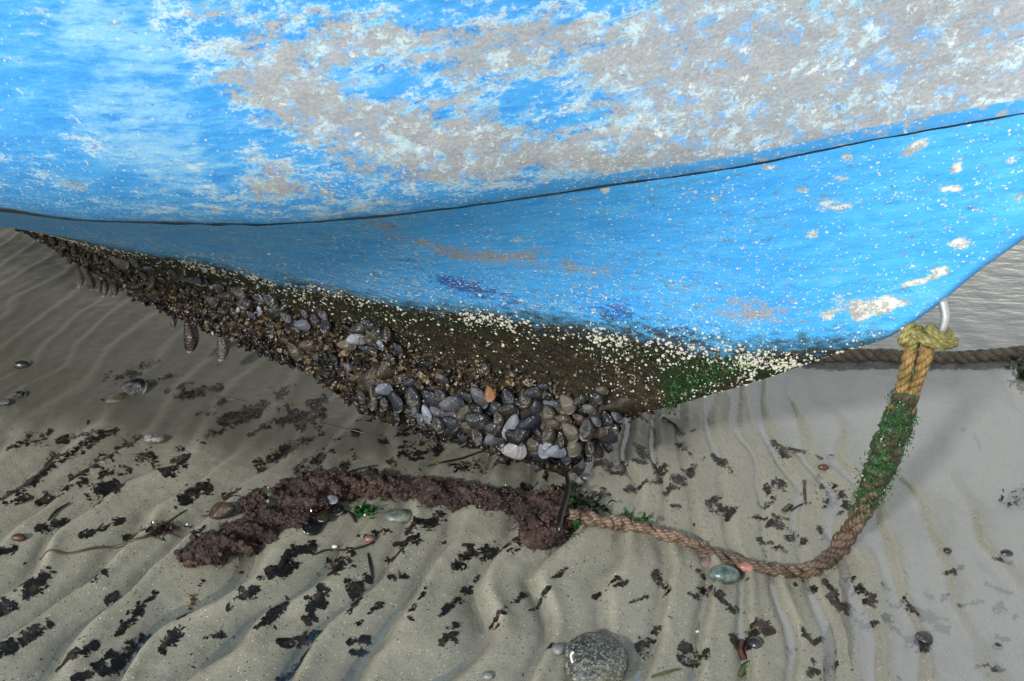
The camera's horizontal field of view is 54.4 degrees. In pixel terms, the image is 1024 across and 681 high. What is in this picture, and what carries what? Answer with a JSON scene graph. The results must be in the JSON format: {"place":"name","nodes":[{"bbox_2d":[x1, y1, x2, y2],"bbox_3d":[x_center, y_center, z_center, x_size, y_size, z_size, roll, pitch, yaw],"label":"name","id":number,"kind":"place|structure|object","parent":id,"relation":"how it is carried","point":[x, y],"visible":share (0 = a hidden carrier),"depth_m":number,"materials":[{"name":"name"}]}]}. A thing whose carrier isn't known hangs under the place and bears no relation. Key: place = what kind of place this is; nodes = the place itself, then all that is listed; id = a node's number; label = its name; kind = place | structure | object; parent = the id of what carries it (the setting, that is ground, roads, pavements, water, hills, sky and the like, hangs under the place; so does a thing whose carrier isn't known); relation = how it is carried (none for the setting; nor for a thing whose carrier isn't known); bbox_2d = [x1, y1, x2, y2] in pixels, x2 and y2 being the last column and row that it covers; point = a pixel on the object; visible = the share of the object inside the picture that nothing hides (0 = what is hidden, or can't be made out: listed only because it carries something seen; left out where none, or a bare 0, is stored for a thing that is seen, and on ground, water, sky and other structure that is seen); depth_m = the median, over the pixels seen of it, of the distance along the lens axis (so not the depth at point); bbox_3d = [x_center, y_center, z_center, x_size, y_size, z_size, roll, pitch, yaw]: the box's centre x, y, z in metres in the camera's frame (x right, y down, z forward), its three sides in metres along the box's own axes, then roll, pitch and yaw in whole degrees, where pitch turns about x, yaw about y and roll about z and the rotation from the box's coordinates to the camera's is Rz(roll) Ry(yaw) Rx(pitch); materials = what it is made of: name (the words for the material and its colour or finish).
{"place":"outdoors","nodes":[
{"label":"outdoors","id":0,"kind":"place"},
{"bbox_2d":[0,226,1023,680],"bbox_3d":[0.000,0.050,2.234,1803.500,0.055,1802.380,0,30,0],"label":"sand","id":1,"kind":"structure","parent":0,"point":[74,344],"depth_m":1.74,"materials":[{"name":"sand"}]},
{"bbox_2d":[11,533,25,541],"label":"stone","id":2,"kind":"object","parent":1,"relation":"on","point":[18,537],"visible":1,"depth_m":1.69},
{"bbox_2d":[14,360,30,368],"bbox_3d":[-1.082,0.053,2.200,0.037,0.022,0.026,0,30,0],"label":"stone","id":3,"kind":"object","parent":1,"relation":"on","point":[20,364],"visible":1,"depth_m":2.19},
{"bbox_2d":[39,510,185,559],"bbox_3d":[-0.676,0.341,1.701,0.246,0.023,0.054,-15,33,-25],"label":"eelgrass blade","id":4,"kind":"object","parent":1,"relation":"on","point":[98,547],"visible":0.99,"depth_m":1.69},
{"bbox_2d":[106,392,126,403],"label":"mussel","id":5,"kind":"object","parent":1,"relation":"on","point":[116,397],"visible":1,"depth_m":2.08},
{"bbox_2d":[119,377,146,394],"bbox_3d":[-0.802,0.097,2.111,0.060,0.019,0.043,9,65,8],"label":"mussel","id":6,"kind":"object","parent":1,"relation":"on","point":[135,386],"visible":1,"depth_m":2.10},
{"bbox_2d":[144,433,164,443],"bbox_3d":[-0.700,0.194,1.952,0.041,0.022,0.022,0,30,0],"label":"crusted shell","id":7,"kind":"object","parent":1,"relation":"on","point":[154,438],"visible":1,"depth_m":1.94},
{"bbox_2d":[143,519,181,540],"bbox_3d":[-0.606,0.325,1.723,0.066,0.032,0.064,0,30,0],"label":"red seaweed","id":8,"kind":"object","parent":1,"relation":"on","point":[160,527],"visible":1,"depth_m":1.72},
{"bbox_2d":[209,501,234,519],"bbox_3d":[-0.513,0.300,1.755,0.054,0.022,0.036,-1,44,30],"label":"mussel","id":9,"kind":"object","parent":1,"relation":"on","point":[220,510],"visible":1,"depth_m":1.75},
{"bbox_2d":[300,519,322,535],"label":"mussel","id":10,"kind":"object","parent":1,"relation":"on","point":[312,528],"visible":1,"depth_m":1.72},
{"bbox_2d":[315,508,330,521],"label":"mussel","id":11,"kind":"object","parent":1,"relation":"on","point":[324,515],"visible":1,"depth_m":1.74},
{"bbox_2d":[332,504,343,514],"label":"mussel","id":12,"kind":"object","parent":1,"relation":"on","point":[337,509],"visible":1,"depth_m":1.76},
{"bbox_2d":[312,542,374,554],"bbox_3d":[-0.285,0.354,1.685,0.107,0.016,0.024,-5,30,-9],"label":"eelgrass blade","id":13,"kind":"object","parent":1,"relation":"on","point":[342,549],"visible":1,"depth_m":1.68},
{"bbox_2d":[353,498,384,518],"bbox_3d":[-0.249,0.302,1.769,0.071,0.020,0.052,0,30,0],"label":"sea lettuce","id":14,"kind":"object","parent":1,"relation":"on","point":[363,511],"visible":1,"depth_m":1.77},
{"bbox_2d":[382,509,411,523],"bbox_3d":[-0.203,0.312,1.763,0.056,0.024,0.033,0,30,0],"label":"stone","id":15,"kind":"object","parent":1,"relation":"on","point":[402,516],"visible":1,"depth_m":1.75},
{"bbox_2d":[0,0,1023,473],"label":"fishing boat","id":16,"kind":"object","parent":1,"relation":"on","point":[636,208],"visible":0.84,"depth_m":1.26,"materials":[{"name":"paint"}]},
{"bbox_2d":[75,266,84,287],"bbox_3d":[-0.984,-0.171,2.246,0.025,0.108,0.033,15,33,25],"label":"sea squirt","id":17,"kind":"object","parent":16,"relation":"hanging from","point":[79,277],"visible":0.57,"depth_m":2.26},
{"bbox_2d":[86,271,95,290],"bbox_3d":[-0.952,-0.159,2.235,0.025,0.096,0.036,10,31,17],"label":"sea squirt","id":18,"kind":"object","parent":16,"relation":"hanging from","point":[91,278],"visible":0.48,"depth_m":2.24},
{"bbox_2d":[109,255,128,269],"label":"mussel","id":19,"kind":"object","parent":16,"relation":"attached to","point":[121,264],"visible":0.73,"depth_m":2.01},
{"bbox_2d":[184,321,198,352],"bbox_3d":[-0.702,-0.031,2.175,0.034,0.113,0.049,8,31,13],"label":"sea squirt","id":20,"kind":"object","parent":16,"relation":"hanging from","point":[191,337],"visible":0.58,"depth_m":2.17},
{"bbox_2d":[216,335,229,361],"bbox_3d":[-0.625,-0.008,2.139,0.034,0.105,0.044,17,34,27],"label":"sea squirt","id":21,"kind":"object","parent":16,"relation":"hanging from","point":[222,347],"visible":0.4,"depth_m":2.14},
{"bbox_2d":[216,290,234,301],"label":"mussel","id":22,"kind":"object","parent":16,"relation":"attached to","point":[225,295],"visible":0.89,"depth_m":1.96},
{"bbox_2d":[229,286,245,298],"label":"mussel","id":23,"kind":"object","parent":16,"relation":"attached to","point":[238,292],"visible":0.99,"depth_m":1.92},
{"bbox_2d":[239,297,252,308],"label":"mussel","id":24,"kind":"object","parent":16,"relation":"attached to","point":[245,303],"visible":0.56,"depth_m":1.95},
{"bbox_2d":[263,294,278,307],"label":"mussel","id":25,"kind":"object","parent":16,"relation":"attached to","point":[271,301],"visible":1,"depth_m":1.89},
{"bbox_2d":[271,302,288,311],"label":"mussel","id":26,"kind":"object","parent":16,"relation":"attached to","point":[280,307],"visible":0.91,"depth_m":1.91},
{"bbox_2d":[287,341,302,360],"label":"mussel","id":27,"kind":"object","parent":16,"relation":"attached to","point":[294,350],"visible":0.96,"depth_m":2.00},
{"bbox_2d":[293,319,310,330],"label":"mussel","id":28,"kind":"object","parent":16,"relation":"attached to","point":[301,324],"visible":1,"depth_m":1.93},
{"bbox_2d":[298,339,317,351],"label":"mussel","id":29,"kind":"object","parent":16,"relation":"attached to","point":[306,344],"visible":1,"depth_m":1.98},
{"bbox_2d":[310,313,320,326],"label":"mussel","id":30,"kind":"object","parent":16,"relation":"attached to","point":[316,320],"visible":0.91,"depth_m":1.89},
{"bbox_2d":[320,318,332,332],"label":"mussel","id":31,"kind":"object","parent":16,"relation":"attached to","point":[326,325],"visible":0.71,"depth_m":1.89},
{"bbox_2d":[336,339,355,350],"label":"mussel","id":32,"kind":"object","parent":16,"relation":"attached to","point":[343,344],"visible":0.77,"depth_m":1.91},
{"bbox_2d":[346,333,364,344],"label":"mussel","id":33,"kind":"object","parent":16,"relation":"attached to","point":[354,339],"visible":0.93,"depth_m":1.88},
{"bbox_2d":[349,323,365,333],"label":"mussel","id":34,"kind":"object","parent":16,"relation":"attached to","point":[356,328],"visible":0.73,"depth_m":1.85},
{"bbox_2d":[361,319,374,331],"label":"mussel","id":35,"kind":"object","parent":16,"relation":"attached to","point":[368,326],"visible":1,"depth_m":1.82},
{"bbox_2d":[368,387,378,410],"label":"mussel","id":36,"kind":"object","parent":16,"relation":"attached to","point":[373,401],"visible":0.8,"depth_m":1.94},
{"bbox_2d":[375,382,392,394],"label":"mussel","id":37,"kind":"object","parent":16,"relation":"attached to","point":[384,388],"visible":1,"depth_m":1.90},
{"bbox_2d":[376,361,394,378],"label":"mussel","id":38,"kind":"object","parent":16,"relation":"attached to","point":[384,371],"visible":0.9,"depth_m":1.91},
{"bbox_2d":[381,325,391,340],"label":"mussel","id":39,"kind":"object","parent":16,"relation":"attached to","point":[386,333],"visible":1,"depth_m":1.81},
{"bbox_2d":[390,391,402,412],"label":"mussel","id":40,"kind":"object","parent":16,"relation":"attached to","point":[396,400],"visible":1,"depth_m":1.90,"materials":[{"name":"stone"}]},
{"bbox_2d":[392,341,402,355],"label":"mussel","id":41,"kind":"object","parent":16,"relation":"attached to","point":[398,348],"visible":1,"depth_m":1.84,"materials":[{"name":"stone"}]},
{"bbox_2d":[401,377,417,387],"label":"mussel","id":42,"kind":"object","parent":16,"relation":"attached to","point":[409,381],"visible":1,"depth_m":1.90,"materials":[{"name":"stone"}]},
{"bbox_2d":[406,385,421,411],"bbox_3d":[-0.187,0.112,1.899,0.032,0.052,0.018,-2,0,16],"label":"mussel","id":43,"kind":"object","parent":16,"relation":"attached to","point":[413,397],"visible":1,"depth_m":1.89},
{"bbox_2d":[421,405,431,422],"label":"mussel","id":44,"kind":"object","parent":16,"relation":"attached to","point":[426,414],"visible":1,"depth_m":1.88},
{"bbox_2d":[421,389,438,407],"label":"mussel","id":45,"kind":"object","parent":16,"relation":"attached to","point":[429,397],"visible":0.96,"depth_m":1.88,"materials":[{"name":"stone"}]},
{"bbox_2d":[430,406,440,417],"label":"mussel","id":46,"kind":"object","parent":16,"relation":"attached to","point":[435,411],"visible":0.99,"depth_m":1.87,"materials":[{"name":"stone"}]},
{"bbox_2d":[432,417,445,432],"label":"mussel","id":47,"kind":"object","parent":16,"relation":"attached to","point":[439,426],"visible":1,"depth_m":1.86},
{"bbox_2d":[435,388,447,402],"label":"mussel","id":48,"kind":"object","parent":16,"relation":"attached to","point":[440,394],"visible":0.73,"depth_m":1.86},
{"bbox_2d":[442,416,458,430],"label":"mussel","id":49,"kind":"object","parent":16,"relation":"attached to","point":[451,423],"visible":1,"depth_m":1.85,"materials":[{"name":"stone"}]},
{"bbox_2d":[441,427,459,437],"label":"mussel","id":50,"kind":"object","parent":16,"relation":"attached to","point":[447,432],"visible":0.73,"depth_m":1.88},
{"bbox_2d":[439,395,464,412],"bbox_3d":[-0.111,0.117,1.850,0.048,0.035,0.017,10,16,0],"label":"mussel","id":51,"kind":"object","parent":16,"relation":"attached to","point":[453,403],"visible":0.97,"depth_m":1.84,"materials":[{"name":"stone"}]},
{"bbox_2d":[455,404,471,420],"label":"mussel","id":52,"kind":"object","parent":16,"relation":"attached to","point":[463,410],"visible":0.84,"depth_m":1.84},
{"bbox_2d":[460,421,471,437],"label":"mussel","id":53,"kind":"object","parent":16,"relation":"attached to","point":[466,428],"visible":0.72,"depth_m":1.84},
{"bbox_2d":[460,391,472,402],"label":"mussel","id":54,"kind":"object","parent":16,"relation":"attached to","point":[466,396],"visible":1,"depth_m":1.83,"materials":[{"name":"stone"}]},
{"bbox_2d":[469,403,482,412],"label":"mussel","id":55,"kind":"object","parent":16,"relation":"attached to","point":[475,408],"visible":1,"depth_m":1.82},
{"bbox_2d":[471,429,483,444],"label":"mussel","id":56,"kind":"object","parent":16,"relation":"attached to","point":[477,438],"visible":1,"depth_m":1.83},
{"bbox_2d":[464,412,491,434],"bbox_3d":[-0.061,0.148,1.831,0.056,0.040,0.022,35,17,0],"label":"mussel","id":57,"kind":"object","parent":16,"relation":"attached to","point":[478,422],"visible":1,"depth_m":1.82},
{"bbox_2d":[470,386,488,408],"bbox_3d":[-0.059,0.103,1.825,0.032,0.048,0.018,-30,0,37],"label":"mussel","id":58,"kind":"object","parent":16,"relation":"attached to","point":[478,395],"visible":0.95,"depth_m":1.82,"materials":[{"name":"stone"}]},
{"bbox_2d":[485,386,495,401],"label":"mussel","id":59,"kind":"object","parent":16,"relation":"attached to","point":[490,395],"visible":1,"depth_m":1.79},
{"bbox_2d":[484,421,503,437],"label":"mussel","id":60,"kind":"object","parent":16,"relation":"attached to","point":[492,429],"visible":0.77,"depth_m":1.82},
{"bbox_2d":[483,433,504,444],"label":"mussel","id":61,"kind":"object","parent":16,"relation":"attached to","point":[489,439],"visible":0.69,"depth_m":1.83,"materials":[{"name":"stone"}]},
{"bbox_2d":[489,399,501,414],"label":"mussel","id":62,"kind":"object","parent":16,"relation":"attached to","point":[494,404],"visible":0.62,"depth_m":1.82,"materials":[{"name":"stone"}]},
{"bbox_2d":[493,411,505,427],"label":"mussel","id":63,"kind":"object","parent":16,"relation":"attached to","point":[499,420],"visible":0.88,"depth_m":1.82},
{"bbox_2d":[496,403,518,417],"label":"mussel","id":64,"kind":"object","parent":16,"relation":"attached to","point":[507,410],"visible":1,"depth_m":1.80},
{"bbox_2d":[502,387,515,403],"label":"mussel","id":65,"kind":"object","parent":16,"relation":"attached to","point":[508,396],"visible":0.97,"depth_m":1.80,"materials":[{"name":"stone"}]},
{"bbox_2d":[502,414,519,438],"bbox_3d":[0.001,0.157,1.804,0.033,0.050,0.015,26,0,-27],"label":"mussel","id":66,"kind":"object","parent":16,"relation":"attached to","point":[513,421],"visible":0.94,"depth_m":1.80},
{"bbox_2d":[501,443,526,459],"bbox_3d":[0.004,0.198,1.809,0.047,0.034,0.017,10,4,0],"label":"mussel","id":67,"kind":"object","parent":16,"relation":"attached to","point":[510,450],"visible":1,"depth_m":1.80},
{"bbox_2d":[505,429,522,446],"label":"mussel","id":68,"kind":"object","parent":16,"relation":"attached to","point":[510,435],"visible":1,"depth_m":1.80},
{"bbox_2d":[515,426,531,442],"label":"mussel","id":69,"kind":"object","parent":16,"relation":"attached to","point":[522,436],"visible":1,"depth_m":1.79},
{"bbox_2d":[518,387,531,406],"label":"mussel","id":70,"kind":"object","parent":16,"relation":"attached to","point":[524,401],"visible":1,"depth_m":1.78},
{"bbox_2d":[517,414,541,429],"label":"mussel","id":71,"kind":"object","parent":16,"relation":"attached to","point":[531,422],"visible":0.94,"depth_m":1.78,"materials":[{"name":"stone"}]},
{"bbox_2d":[525,436,538,452],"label":"mussel","id":72,"kind":"object","parent":16,"relation":"attached to","point":[532,444],"visible":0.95,"depth_m":1.80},
{"bbox_2d":[523,385,543,400],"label":"mussel","id":73,"kind":"object","parent":16,"relation":"attached to","point":[534,392],"visible":1,"depth_m":1.77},
{"bbox_2d":[528,399,543,413],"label":"mussel","id":74,"kind":"object","parent":16,"relation":"attached to","point":[535,406],"visible":0.55,"depth_m":1.79,"materials":[{"name":"stone"}]},
{"bbox_2d":[538,442,551,458],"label":"mussel","id":75,"kind":"object","parent":16,"relation":"attached to","point":[543,447],"visible":0.51,"depth_m":1.79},
{"bbox_2d":[541,424,555,443],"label":"mussel","id":76,"kind":"object","parent":16,"relation":"attached to","point":[548,436],"visible":1,"depth_m":1.76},
{"bbox_2d":[542,404,556,423],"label":"mussel","id":77,"kind":"object","parent":16,"relation":"attached to","point":[548,412],"visible":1,"depth_m":1.76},
{"bbox_2d":[543,399,559,409],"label":"mussel","id":78,"kind":"object","parent":16,"relation":"attached to","point":[554,404],"visible":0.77,"depth_m":1.77,"materials":[{"name":"stone"}]},
{"bbox_2d":[545,419,561,429],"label":"mussel","id":79,"kind":"object","parent":16,"relation":"attached to","point":[555,424],"visible":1,"depth_m":1.75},
{"bbox_2d":[544,444,565,457],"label":"mussel","id":80,"kind":"object","parent":16,"relation":"attached to","point":[553,451],"visible":1,"depth_m":1.77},
{"bbox_2d":[552,428,566,449],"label":"mussel","id":81,"kind":"object","parent":16,"relation":"attached to","point":[560,439],"visible":0.67,"depth_m":1.76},
{"bbox_2d":[555,414,571,423],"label":"mussel","id":82,"kind":"object","parent":16,"relation":"attached to","point":[560,418],"visible":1,"depth_m":1.75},
{"bbox_2d":[174,322,958,578],"bbox_3d":[0.038,0.131,1.643,1.193,0.486,0.296,0,30,0],"label":"mooring rope","id":83,"kind":"object","parent":16,"relation":"attached to","point":[299,501],"visible":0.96,"depth_m":1.69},
{"bbox_2d":[554,471,570,540],"bbox_3d":[0.091,0.280,1.736,0.021,0.064,0.220,4,30,7],"label":"kelp strip","id":84,"kind":"object","parent":83,"relation":"on","point":[564,505],"visible":1,"depth_m":1.68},
{"bbox_2d":[567,498,583,530],"bbox_3d":[0.103,0.303,1.748,0.044,0.044,0.073,-16,34,-25],"label":"sea lettuce","id":85,"kind":"object","parent":83,"relation":"on","point":[577,525],"visible":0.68,"depth_m":1.73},
{"bbox_2d":[561,480,617,514],"bbox_3d":[0.121,0.282,1.772,0.120,0.046,0.067,16,34,26],"label":"wrack","id":86,"kind":"object","parent":83,"relation":"attached to","point":[594,505],"visible":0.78,"depth_m":1.77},
{"bbox_2d":[619,507,656,529],"bbox_3d":[0.216,0.312,1.736,0.052,0.039,0.066,-26,39,-38],"label":"sea lettuce","id":87,"kind":"object","parent":83,"relation":"on","point":[637,518],"visible":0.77,"depth_m":1.73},
{"bbox_2d":[560,394,576,414],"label":"mussel","id":88,"kind":"object","parent":16,"relation":"attached to","point":[568,407],"visible":1,"depth_m":1.75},
{"bbox_2d":[561,422,578,442],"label":"mussel","id":89,"kind":"object","parent":16,"relation":"attached to","point":[570,430],"visible":0.98,"depth_m":1.75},
{"bbox_2d":[565,440,581,456],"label":"mussel","id":90,"kind":"object","parent":16,"relation":"attached to","point":[573,449],"visible":0.63,"depth_m":1.78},
{"bbox_2d":[573,393,587,405],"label":"mussel","id":91,"kind":"object","parent":16,"relation":"attached to","point":[580,399],"visible":1,"depth_m":1.74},
{"bbox_2d":[578,417,594,440],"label":"mussel","id":92,"kind":"object","parent":16,"relation":"attached to","point":[586,431],"visible":1,"depth_m":1.73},
{"bbox_2d":[582,404,595,414],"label":"mussel","id":93,"kind":"object","parent":16,"relation":"attached to","point":[589,409],"visible":1,"depth_m":1.74,"materials":[{"name":"stone"}]},
{"bbox_2d":[585,439,594,456],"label":"mussel","id":94,"kind":"object","parent":16,"relation":"attached to","point":[589,448],"visible":0.78,"depth_m":1.75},
{"bbox_2d":[592,392,602,403],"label":"mussel","id":95,"kind":"object","parent":16,"relation":"attached to","point":[597,398],"visible":1,"depth_m":1.71,"materials":[{"name":"stone"}]},
{"bbox_2d":[593,442,603,459],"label":"mussel","id":96,"kind":"object","parent":16,"relation":"attached to","point":[598,454],"visible":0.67,"depth_m":1.80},
{"bbox_2d":[593,425,607,438],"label":"mussel","id":97,"kind":"object","parent":16,"relation":"attached to","point":[601,432],"visible":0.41,"depth_m":1.75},
{"bbox_2d":[601,409,612,427],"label":"mussel","id":98,"kind":"object","parent":16,"relation":"attached to","point":[606,419],"visible":1,"depth_m":1.72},
{"bbox_2d":[595,431,619,443],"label":"mussel","id":99,"kind":"object","parent":16,"relation":"attached to","point":[610,438],"visible":0.72,"depth_m":1.77,"materials":[{"name":"stone"}]},
{"bbox_2d":[0,315,1023,680],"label":"seaweed litter","id":100,"kind":"object","parent":1,"relation":"on","point":[32,585],"visible":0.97,"depth_m":1.67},
{"bbox_2d":[277,549,291,568],"bbox_3d":[-0.380,0.364,1.659,0.013,0.004,0.047,5,30,9],"label":"kelp strip","id":101,"kind":"object","parent":100,"relation":"on","point":[282,561],"visible":1,"depth_m":1.66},
{"bbox_2d":[552,643,564,654],"bbox_3d":[0.069,0.460,1.485,0.021,0.013,0.020,-21,36,-32],"label":"stone","id":102,"kind":"object","parent":1,"relation":"on","point":[558,649],"visible":0.99,"depth_m":1.48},
{"bbox_2d":[580,472,594,481],"bbox_3d":[0.141,0.254,1.855,0.028,0.017,0.022,0,30,0],"label":"stone","id":103,"kind":"object","parent":1,"relation":"on","point":[585,476],"visible":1,"depth_m":1.85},
{"bbox_2d":[563,632,628,680],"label":"stone","id":104,"kind":"object","parent":1,"relation":"on","point":[593,656],"visible":1,"depth_m":1.44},
{"bbox_2d":[700,557,710,568],"bbox_3d":[0.323,0.368,1.668,0.036,0.014,0.029,0,30,0],"label":"limpet shell","id":105,"kind":"object","parent":1,"relation":"on","point":[705,562],"visible":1,"depth_m":1.66},
{"bbox_2d":[708,565,739,583],"bbox_3d":[0.345,0.382,1.624,0.052,0.028,0.036,0,30,0],"label":"stone","id":106,"kind":"object","parent":1,"relation":"on","point":[725,574],"visible":1,"depth_m":1.61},
{"bbox_2d":[737,639,746,659],"bbox_3d":[0.349,0.468,1.508,0.017,0.003,0.042,4,30,6],"label":"leaf scrap","id":107,"kind":"object","parent":1,"relation":"on","point":[741,652],"visible":1,"depth_m":1.51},
{"bbox_2d":[738,661,749,676],"bbox_3d":[0.342,0.486,1.473,0.013,0.008,0.032,17,34,27],"label":"kelp leaf","id":108,"kind":"object","parent":1,"relation":"on","point":[742,669],"visible":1,"depth_m":1.48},
{"bbox_2d":[737,562,753,571],"bbox_3d":[0.387,0.375,1.649,0.030,0.016,0.019,0,30,0],"label":"stone","id":109,"kind":"object","parent":1,"relation":"on","point":[744,566],"visible":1,"depth_m":1.64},
{"bbox_2d":[748,636,762,648],"bbox_3d":[0.366,0.455,1.499,0.021,0.013,0.022,0,30,0],"label":"stone","id":110,"kind":"object","parent":1,"relation":"on","point":[754,642],"visible":1,"depth_m":1.49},
{"bbox_2d":[812,345,1023,364],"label":"sunken rope","id":111,"kind":"object","parent":1,"relation":"on","point":[939,357],"visible":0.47,"depth_m":2.23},
{"bbox_2d":[915,631,933,644],"bbox_3d":[0.631,0.454,1.525,0.030,0.011,0.021,19,48,5],"label":"pebble","id":112,"kind":"object","parent":1,"relation":"on","point":[926,637],"visible":1,"depth_m":1.52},
{"bbox_2d":[998,482,1023,509],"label":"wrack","id":113,"kind":"object","parent":1,"relation":"on","point":[1019,494],"visible":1,"depth_m":1.82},
{"label":"water","id":114,"kind":"structure","parent":0,"visible":0},
{"bbox_2d":[1004,355,1023,385],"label":"wrack","id":115,"kind":"object","parent":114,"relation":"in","point":[1018,364],"visible":1,"depth_m":2.18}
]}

